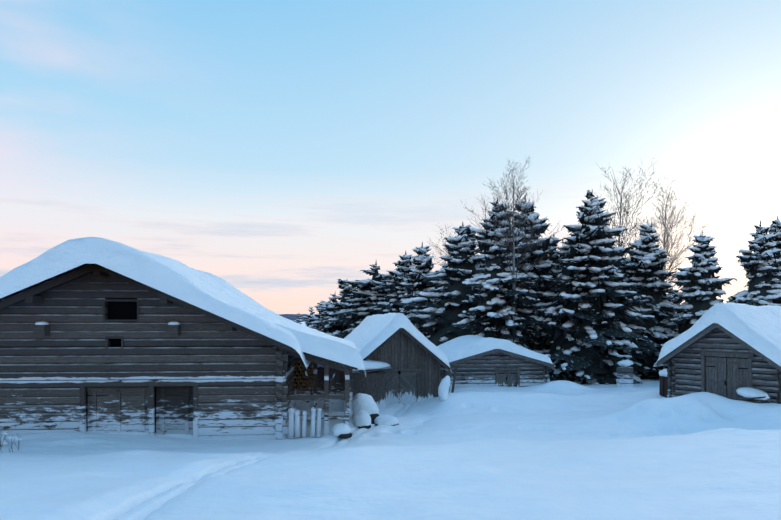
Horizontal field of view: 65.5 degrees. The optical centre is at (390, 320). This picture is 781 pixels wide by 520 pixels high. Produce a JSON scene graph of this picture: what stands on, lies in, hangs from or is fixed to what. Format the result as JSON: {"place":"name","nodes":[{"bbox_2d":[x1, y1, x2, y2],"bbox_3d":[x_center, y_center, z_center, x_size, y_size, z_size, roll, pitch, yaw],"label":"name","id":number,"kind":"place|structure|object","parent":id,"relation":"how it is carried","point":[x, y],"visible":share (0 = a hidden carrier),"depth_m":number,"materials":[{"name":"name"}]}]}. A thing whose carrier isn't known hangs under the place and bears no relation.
{"place":"outdoors","nodes":[
{"label":"outdoors","id":0,"kind":"place"},
{"bbox_2d":[35,321,179,324],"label":"snow","id":1,"kind":"structure","parent":0,"point":[47,323],"depth_m":17.19,"materials":[{"name":"white snow"}]},
{"bbox_2d":[279,314,317,321],"bbox_3d":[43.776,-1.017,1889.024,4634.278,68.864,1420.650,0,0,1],"label":"ridge","id":2,"kind":"structure","parent":0,"point":[292,317],"depth_m":2567.37,"materials":[{"name":"blue"}]},
{"bbox_2d":[0,322,780,519],"bbox_3d":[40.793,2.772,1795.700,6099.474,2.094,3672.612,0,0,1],"label":"ground","id":3,"kind":"structure","parent":0,"point":[561,450],"depth_m":9.20,"materials":[{"name":"white snow"}]},
{"bbox_2d":[0,432,19,451],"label":"dry grass","id":4,"kind":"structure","parent":3,"relation":"on","point":[11,444],"depth_m":15.20,"materials":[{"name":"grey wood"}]},
{"bbox_2d":[1,432,21,444],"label":"snow bush","id":5,"kind":"object","parent":4,"relation":"on","point":[15,438],"visible":0.92,"depth_m":15.53,"materials":[{"name":"white snow"}]},
{"bbox_2d":[0,264,295,439],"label":"barn","id":6,"kind":"structure","parent":3,"relation":"on","point":[106,350],"depth_m":17.55,"materials":[{"name":"brown wood"}]},
{"bbox_2d":[0,237,310,367],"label":"snowy roof","id":7,"kind":"structure","parent":6,"relation":"on","point":[215,294],"depth_m":16.74,"materials":[{"name":"white snow"}]},
{"bbox_2d":[294,313,302,323],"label":"spruce","id":8,"kind":"object","parent":3,"relation":"on","point":[299,320],"visible":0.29,"depth_m":83.89,"materials":[{"name":"green plant"}]},
{"bbox_2d":[288,407,321,437],"bbox_3d":[-2.520,2.986,17.879,0.982,0.882,0.289,0,0,-5],"label":"picket fence","id":9,"kind":"object","parent":3,"relation":"on","point":[292,411],"visible":1,"depth_m":17.82,"materials":[{"name":"white wood"}]},
{"bbox_2d":[303,307,314,326],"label":"spruce","id":10,"kind":"object","parent":3,"relation":"on","point":[310,315],"visible":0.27,"depth_m":73.81,"materials":[{"name":"green plant"}]},
{"bbox_2d":[272,344,357,434],"bbox_3d":[-2.441,2.258,20.558,2.500,3.263,5.450,0,0,-5],"label":"porch","id":11,"kind":"object","parent":3,"relation":"on","point":[324,385],"visible":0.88,"depth_m":19.60,"materials":[{"name":"brown wood"}]},
{"bbox_2d":[274,323,365,375],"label":"snowy roof","id":12,"kind":"structure","parent":11,"relation":"on","point":[312,341],"depth_m":17.75,"materials":[{"name":"white snow"}]},
{"bbox_2d":[307,300,331,326],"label":"spruce","id":13,"kind":"object","parent":3,"relation":"on","point":[316,318],"visible":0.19,"depth_m":63.66,"materials":[{"name":"green plant"}]},
{"bbox_2d":[308,294,338,329],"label":"spruce","id":14,"kind":"object","parent":3,"relation":"on","point":[329,304],"visible":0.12,"depth_m":59.64,"materials":[{"name":"green plant"}]},
{"bbox_2d":[308,279,357,333],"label":"spruce","id":15,"kind":"object","parent":3,"relation":"on","point":[328,327],"visible":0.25,"depth_m":54.94,"materials":[{"name":"green plant"}]},
{"bbox_2d":[331,423,351,438],"bbox_3d":[-1.454,3.291,18.212,0.636,0.463,0.648,0,0,1],"label":"rock","id":16,"kind":"object","parent":3,"relation":"on","point":[342,430],"visible":0.96,"depth_m":17.99,"materials":[{"name":"grey"}]},
{"bbox_2d":[321,262,392,338],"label":"spruce","id":17,"kind":"object","parent":3,"relation":"on","point":[371,291],"visible":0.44,"depth_m":51.07,"materials":[{"name":"green plant"}]},
{"bbox_2d":[354,410,370,428],"bbox_3d":[-0.914,3.262,19.905,0.594,0.665,0.612,0,0,1],"label":"rock","id":18,"kind":"object","parent":3,"relation":"on","point":[362,418],"visible":0.92,"depth_m":19.67,"materials":[{"name":"grey"}]},
{"bbox_2d":[352,393,379,424],"bbox_3d":[-0.824,3.036,20.882,1.025,1.117,0.796,0,0,1],"label":"rock","id":19,"kind":"object","parent":3,"relation":"on","point":[365,402],"visible":0.65,"depth_m":20.61,"materials":[{"name":"grey"}]},
{"bbox_2d":[352,360,390,408],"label":"wooden shed","id":20,"kind":"structure","parent":3,"relation":"on","point":[372,382],"depth_m":24.36,"materials":[{"name":"brown wood"}]},
{"bbox_2d":[361,294,394,320],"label":"spruce","id":21,"kind":"object","parent":3,"relation":"on","point":[386,297],"visible":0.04,"depth_m":48.60,"materials":[{"name":"green plant"}]},
{"bbox_2d":[355,250,413,326],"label":"spruce","id":22,"kind":"object","parent":3,"relation":"on","point":[402,268],"visible":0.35,"depth_m":47.11,"materials":[{"name":"green plant"}]},
{"bbox_2d":[374,415,398,425],"bbox_3d":[-0.143,3.382,20.540,0.851,0.365,0.698,0,0,1],"label":"rock","id":23,"kind":"object","parent":3,"relation":"on","point":[390,420],"visible":0.94,"depth_m":20.29,"materials":[{"name":"grey"}]},
{"bbox_2d":[363,328,456,405],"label":"shed","id":24,"kind":"structure","parent":3,"relation":"on","point":[413,374],"depth_m":25.91,"materials":[{"name":"brown wood"}]},
{"bbox_2d":[395,242,437,335],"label":"spruce","id":25,"kind":"object","parent":3,"relation":"on","point":[423,266],"visible":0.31,"depth_m":44.39,"materials":[{"name":"green plant"}]},
{"bbox_2d":[385,222,484,345],"bbox_3d":[4.486,-0.900,42.402,12.090,11.540,11.170,1,-2,-16],"label":"spruce","id":26,"kind":"object","parent":3,"relation":"on","point":[441,307],"visible":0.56,"depth_m":39.98,"materials":[{"name":"green plant"}]},
{"bbox_2d":[438,376,450,400],"bbox_3d":[2.164,2.722,24.416,0.498,1.046,0.514,0,0,1],"label":"lump","id":27,"kind":"object","parent":3,"relation":"on","point":[443,389],"visible":0.96,"depth_m":24.22,"materials":[{"name":"grey snow"}]},
{"bbox_2d":[441,263,448,268],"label":"spruce","id":28,"kind":"object","parent":3,"relation":"on","point":[445,265],"visible":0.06,"depth_m":46.71,"materials":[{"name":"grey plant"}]},
{"bbox_2d":[426,221,477,268],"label":"birch","id":29,"kind":"object","parent":3,"relation":"on","point":[440,248],"visible":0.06,"depth_m":51.80,"materials":[{"name":"brown plant"}]},
{"bbox_2d":[471,246,485,273],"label":"spruce","id":30,"kind":"object","parent":3,"relation":"on","point":[480,264],"depth_m":42.63,"materials":[{"name":"green plant"}]},
{"bbox_2d":[441,349,553,386],"bbox_3d":[4.793,2.568,32.145,5.738,2.506,5.770,0,0,-7],"label":"cabin","id":31,"kind":"object","parent":3,"relation":"on","point":[499,367],"visible":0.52,"depth_m":29.66,"materials":[{"name":"brown wood"}]},
{"bbox_2d":[446,197,562,377],"bbox_3d":[7.262,-1.490,36.339,7.307,12.174,7.118,1,0,-33],"label":"spruce","id":32,"kind":"object","parent":3,"relation":"on","point":[497,298],"visible":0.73,"depth_m":35.73,"materials":[{"name":"green plant"}]},
{"bbox_2d":[460,155,568,311],"bbox_3d":[7.429,-2.994,35.544,5.691,13.351,6.136,0,0,-37],"label":"birch","id":33,"kind":"object","parent":3,"relation":"on","point":[513,187],"visible":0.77,"depth_m":35.39,"materials":[{"name":"grey plant"}]},
{"bbox_2d":[511,194,562,350],"bbox_3d":[9.477,-1.938,38.178,8.222,12.476,8.138,-1,-2,7],"label":"spruce","id":34,"kind":"object","parent":3,"relation":"on","point":[544,266],"visible":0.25,"depth_m":38.09,"materials":[{"name":"green plant"}]},
{"bbox_2d":[548,235,566,292],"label":"spruce","id":35,"kind":"object","parent":3,"relation":"on","point":[555,258],"visible":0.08,"depth_m":40.24,"materials":[{"name":"green plant"}]},
{"bbox_2d":[520,189,662,384],"bbox_3d":[12.098,-1.519,35.774,9.501,12.536,9.824,2,-2,21],"label":"spruce","id":36,"kind":"object","parent":3,"relation":"on","point":[593,304],"visible":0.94,"depth_m":34.17,"materials":[{"name":"green plant"}]},
{"bbox_2d":[616,360,633,386],"bbox_3d":[11.826,2.683,30.600,0.793,1.404,0.619,0,0,-10],"label":"hive","id":37,"kind":"object","parent":3,"relation":"on","point":[624,378],"visible":0.98,"depth_m":30.37,"materials":[{"name":"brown wood"}]},
{"bbox_2d":[596,157,666,275],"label":"birch","id":38,"kind":"object","parent":3,"relation":"on","point":[627,214],"visible":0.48,"depth_m":40.69,"materials":[{"name":"brown plant"}]},
{"bbox_2d":[618,219,680,378],"bbox_3d":[15.282,-1.058,38.223,6.909,10.484,6.838,1,-1,13],"label":"spruce","id":39,"kind":"object","parent":3,"relation":"on","point":[648,260],"visible":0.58,"depth_m":36.76,"materials":[{"name":"green plant"}]},
{"bbox_2d":[659,369,667,397],"bbox_3d":[11.508,2.702,24.900,0.913,1.528,0.970,0,0,-34],"label":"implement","id":40,"kind":"object","parent":3,"relation":"on","point":[663,384],"visible":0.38,"depth_m":24.82,"materials":[{"name":"brown"}]},
{"bbox_2d":[632,177,712,283],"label":"birch","id":41,"kind":"object","parent":3,"relation":"on","point":[666,231],"visible":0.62,"depth_m":42.36,"materials":[{"name":"brown plant"}]},
{"bbox_2d":[666,287,682,333],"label":"spruce","id":42,"kind":"object","parent":3,"relation":"on","point":[672,292],"visible":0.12,"depth_m":41.98,"materials":[{"name":"green plant"}]},
{"bbox_2d":[649,230,736,366],"bbox_3d":[17.879,-0.553,35.054,5.723,9.261,5.782,-1,1,-14],"label":"spruce","id":43,"kind":"object","parent":3,"relation":"on","point":[699,281],"visible":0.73,"depth_m":33.98,"materials":[{"name":"green plant"}]},
{"bbox_2d":[656,323,780,403],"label":"cabin","id":44,"kind":"object","parent":3,"relation":"on","point":[717,359],"visible":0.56,"depth_m":21.65,"materials":[{"name":"brown wood"}]},
{"bbox_2d":[653,302,780,366],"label":"snowy roof","id":45,"kind":"structure","parent":44,"relation":"on","point":[757,328],"depth_m":21.13,"materials":[{"name":"white snow"}]},
{"bbox_2d":[726,220,780,305],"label":"spruce","id":46,"kind":"object","parent":3,"relation":"on","point":[761,263],"visible":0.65,"depth_m":32.78,"materials":[{"name":"green plant"}]},
{"bbox_2d":[734,387,772,402],"bbox_3d":[11.971,2.770,20.109,0.961,1.090,0.954,0,0,-34],"label":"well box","id":47,"kind":"object","parent":3,"relation":"on","point":[749,394],"visible":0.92,"depth_m":19.88,"materials":[{"name":"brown wood"}]},
{"bbox_2d":[737,216,780,302],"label":"spruce","id":48,"kind":"object","parent":3,"relation":"on","point":[775,226],"visible":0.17,"depth_m":36.38,"materials":[{"name":"green plant"}]},
{"bbox_2d":[0,0,780,314],"label":"sky","id":49,"kind":"structure","parent":0,"point":[280,151],"materials":[{"name":"blue"}]},
{"bbox_2d":[344,313,452,372],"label":"snowy roof","id":50,"kind":"structure","parent":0,"point":[367,335],"depth_m":25.74,"materials":[{"name":"white snow"}]},
{"bbox_2d":[437,335,555,366],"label":"snowy roof","id":51,"kind":"structure","parent":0,"point":[458,348],"depth_m":29.41,"materials":[{"name":"white snow"}]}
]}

